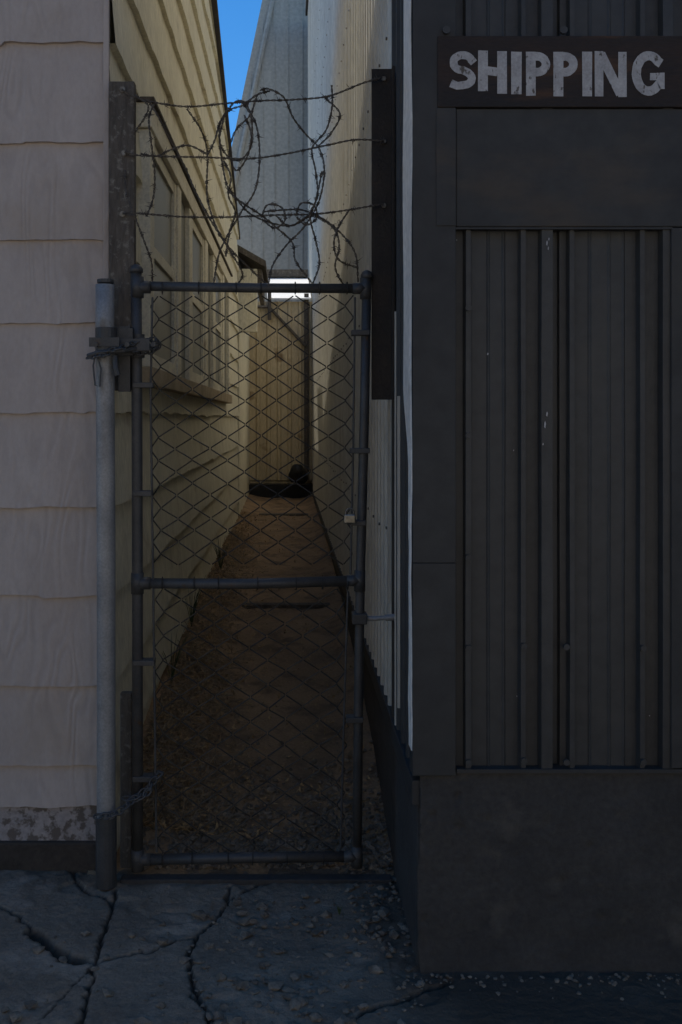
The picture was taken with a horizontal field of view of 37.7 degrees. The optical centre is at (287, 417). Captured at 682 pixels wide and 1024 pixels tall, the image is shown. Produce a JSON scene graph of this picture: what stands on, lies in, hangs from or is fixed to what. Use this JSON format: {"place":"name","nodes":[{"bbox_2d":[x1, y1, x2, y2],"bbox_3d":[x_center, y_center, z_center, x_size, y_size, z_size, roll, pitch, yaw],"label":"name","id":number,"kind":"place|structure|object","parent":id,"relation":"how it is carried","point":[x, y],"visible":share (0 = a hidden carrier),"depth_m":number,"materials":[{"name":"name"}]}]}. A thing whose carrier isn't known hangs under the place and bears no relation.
{"place":"outdoors","nodes":[
{"label":"outdoors","id":0,"kind":"place"},
{"bbox_2d":[217,0,261,145],"label":"sky","id":1,"kind":"structure","parent":0,"point":[238,19],"materials":[{"name":"blue"}]},
{"bbox_2d":[87,494,393,875],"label":"alley ground","id":2,"kind":"structure","parent":0,"point":[299,720],"depth_m":4.90,"materials":[{"name":"soil"}]},
{"bbox_2d":[143,529,291,834],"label":"dry twigs","id":3,"kind":"object","parent":2,"relation":"on","point":[152,809],"visible":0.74,"depth_m":4.42,"materials":[{"name":"brown plant"}]},
{"bbox_2d":[143,510,386,839],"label":"fallen leaves","id":4,"kind":"object","parent":2,"relation":"on","point":[177,825],"visible":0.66,"depth_m":4.45,"materials":[{"name":"brown plant"}]},
{"bbox_2d":[242,513,329,608],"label":"wooden planks","id":5,"kind":"object","parent":2,"relation":"on","point":[284,605],"visible":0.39,"depth_m":6.61,"materials":[{"name":"brown wood"}]},
{"bbox_2d":[288,464,307,484],"bbox_3d":[0.142,0.770,13.593,0.234,0.286,0.241,0,0,40],"label":"rubbish bag","id":6,"kind":"object","parent":2,"relation":"on","point":[297,471],"visible":0.93,"depth_m":13.52,"materials":[{"name":"black plastic"}]},
{"bbox_2d":[0,863,681,1023],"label":"sidewalk","id":7,"kind":"structure","parent":0,"point":[48,909],"depth_m":2.80,"materials":[{"name":"concrete"}]},
{"bbox_2d":[95,278,116,889],"bbox_3d":[-0.600,0.546,3.300,0.072,2.010,0.072,0,0,0],"label":"fence post","id":8,"kind":"object","parent":7,"relation":"on","point":[106,855],"visible":0.84,"depth_m":3.27,"materials":[{"name":"grey metal"}]},
{"bbox_2d":[85,353,110,359],"bbox_3d":[-0.619,-0.203,3.259,0.087,0.024,0.036,0,0,0],"label":"chain","id":9,"kind":"object","parent":8,"relation":"attached to","point":[102,355],"visible":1,"depth_m":3.25,"materials":[{"name":"grey metal"}]},
{"bbox_2d":[93,770,163,820],"bbox_3d":[-0.521,1.246,3.293,0.236,0.136,0.063,0,0,-29],"label":"chain","id":10,"kind":"object","parent":8,"relation":"attached to","point":[127,803],"visible":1,"depth_m":3.28,"materials":[{"name":"grey paint"}]},
{"bbox_2d":[103,336,161,355],"bbox_3d":[-0.508,-0.239,3.283,0.201,0.066,0.038,0,0,-25],"label":"chain","id":11,"kind":"object","parent":8,"relation":"attached to","point":[137,353],"visible":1,"depth_m":3.30,"materials":[{"name":"grey metal"}]},
{"bbox_2d":[87,264,393,872],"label":"chain link gate","id":12,"kind":"structure","parent":8,"relation":"attached to","point":[127,366],"depth_m":3.34,"materials":[{"name":"grey metal"}]},
{"bbox_2d":[121,781,152,802],"bbox_3d":[-0.487,1.241,3.312,0.114,0.066,0.071,0,0,-42],"label":"chain","id":13,"kind":"object","parent":12,"relation":"attached to","point":[140,798],"visible":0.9,"depth_m":3.30,"materials":[{"name":"grey metal"}]},
{"bbox_2d":[344,508,355,523],"bbox_3d":[0.209,0.326,3.315,0.040,0.052,0.018,0,0,0],"label":"padlock","id":14,"kind":"object","parent":12,"relation":"hanging from","point":[349,518],"visible":1,"depth_m":3.31,"materials":[{"name":"silver metal"}]},
{"bbox_2d":[110,0,115,42],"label":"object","id":15,"kind":"structure","parent":7,"relation":"on","point":[112,35],"depth_m":3.53,"materials":[{"name":"paint"}]},
{"bbox_2d":[120,691,131,867],"bbox_3d":[-0.547,1.232,3.395,0.040,0.596,0.030,0,0,0],"label":"rotted stake","id":16,"kind":"object","parent":7,"relation":"on","point":[125,771],"visible":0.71,"depth_m":3.38,"materials":[{"name":"wood"}]},
{"bbox_2d":[162,538,341,914],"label":"weeds","id":17,"kind":"object","parent":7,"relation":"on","point":[190,611],"visible":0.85,"depth_m":5.68,"materials":[{"name":"green plant"}]},
{"bbox_2d":[120,874,391,886],"bbox_3d":[-0.104,1.559,3.337,0.907,0.042,0.045,0,0,0],"label":"gate threshold","id":18,"kind":"object","parent":7,"relation":"on","point":[257,880],"visible":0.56,"depth_m":3.33,"materials":[{"name":"concrete"}]},
{"bbox_2d":[1,718,680,1023],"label":"gravel","id":19,"kind":"structure","parent":7,"relation":"on","point":[291,994],"depth_m":3.27,"materials":[{"name":"grey gravel"}]},
{"bbox_2d":[305,0,681,973],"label":"shipping warehouse","id":20,"kind":"structure","parent":0,"point":[523,648],"depth_m":2.79,"materials":[{"name":"grey metal"}]},
{"bbox_2d":[371,66,394,399],"bbox_3d":[0.323,-0.620,3.349,0.075,1.117,0.038,0,0,0],"label":"iron mounting plate","id":21,"kind":"object","parent":20,"relation":"attached to","point":[382,233],"visible":0.98,"depth_m":3.36,"materials":[{"name":"metal"}]},
{"label":"ground","id":22,"kind":"structure","parent":0,"visible":0},
{"bbox_2d":[0,841,95,875],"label":"footing","id":23,"kind":"object","parent":22,"relation":"on","point":[73,858],"depth_m":3.40,"materials":[{"name":"grey concrete"}]},
{"bbox_2d":[0,805,96,840],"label":"foundation","id":24,"kind":"object","parent":23,"relation":"on","point":[48,824],"depth_m":3.42,"materials":[{"name":"paint"}]},
{"bbox_2d":[237,245,267,513],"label":"lean to addition","id":25,"kind":"structure","parent":22,"relation":"on","point":[246,318],"depth_m":11.42,"materials":[{"name":"beige paint"}]},
{"bbox_2d":[232,0,307,301],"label":"walls","id":26,"kind":"structure","parent":22,"relation":"on","point":[243,188],"depth_m":18.00,"materials":[{"name":"grey metal"}]},
{"bbox_2d":[234,0,274,186],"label":"rake trim","id":27,"kind":"structure","parent":26,"relation":"attached to","point":[256,75],"depth_m":17.93,"materials":[{"name":"grey metal"}]},
{"bbox_2d":[250,0,302,301],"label":"ribs","id":28,"kind":"object","parent":26,"relation":"attached to","point":[287,136],"visible":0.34,"depth_m":17.98,"materials":[{"name":"grey metal"}]},
{"bbox_2d":[249,269,312,497],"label":"tin shed","id":29,"kind":"structure","parent":22,"relation":"on","point":[276,411],"depth_m":14.19,"materials":[{"name":"beige metal"}]},
{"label":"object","id":30,"kind":"object","parent":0,"visible":0},
{"bbox_2d":[0,0,102,807],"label":"front shingles","id":31,"kind":"object","parent":30,"relation":"attached to","point":[51,162],"visible":0.94,"depth_m":3.41,"materials":[{"name":"paint"}]},
{"bbox_2d":[109,0,238,849],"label":"side siding","id":32,"kind":"object","parent":30,"relation":"attached to","point":[161,51],"visible":0.55,"depth_m":5.21,"materials":[{"name":"beige paint"}]},
{"bbox_2d":[103,0,109,278],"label":"corner bead","id":33,"kind":"object","parent":32,"relation":"attached to","point":[106,41],"visible":0.2,"depth_m":3.40,"materials":[{"name":"paint"}]},
{"bbox_2d":[109,81,135,390],"bbox_3d":[-0.558,-0.615,3.377,0.086,1.044,0.045,0,0,0],"label":"wooden batten","id":34,"kind":"object","parent":32,"relation":"attached to","point":[122,227],"visible":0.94,"depth_m":3.36,"materials":[{"name":"wood"}]},
{"bbox_2d":[119,74,383,285],"bbox_3d":[-0.120,-0.794,3.347,0.894,0.717,0.125,0,0,0],"label":"barbed wire","id":35,"kind":"object","parent":34,"relation":"attached to","point":[310,214],"visible":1,"depth_m":3.34,"materials":[{"name":"grey metal"}]},
{"bbox_2d":[136,102,230,393],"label":"window frames","id":36,"kind":"structure","parent":32,"relation":"attached to","point":[184,193],"depth_m":5.04,"materials":[{"name":"beige wood"}]},
{"bbox_2d":[154,145,221,391],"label":"window sashes","id":37,"kind":"object","parent":36,"relation":"in","point":[165,266],"depth_m":4.92,"materials":[{"name":"beige wood"}]},
{"bbox_2d":[154,166,225,392],"bbox_3d":[-0.574,-0.687,6.475,0.032,0.961,4.750,0,0,0],"label":"window glass","id":38,"kind":"object","parent":37,"relation":"in","point":[162,230],"visible":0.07,"depth_m":4.84,"materials":[{"name":"grey glass"}]},
{"bbox_2d":[136,96,232,276],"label":"window drip cap","id":39,"kind":"object","parent":32,"relation":"attached to","point":[156,106],"visible":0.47,"depth_m":5.25,"materials":[{"name":"beige wood"}]},
{"bbox_2d":[142,367,231,403],"bbox_3d":[-0.553,-0.167,6.475,0.075,0.075,4.991,0,0,0],"label":"window sill","id":40,"kind":"structure","parent":32,"relation":"attached to","point":[161,378],"depth_m":5.02,"materials":[{"name":"beige wood"}]},
{"bbox_2d":[211,0,239,239],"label":"roof","id":41,"kind":"structure","parent":30,"relation":"on","point":[214,3],"depth_m":8.16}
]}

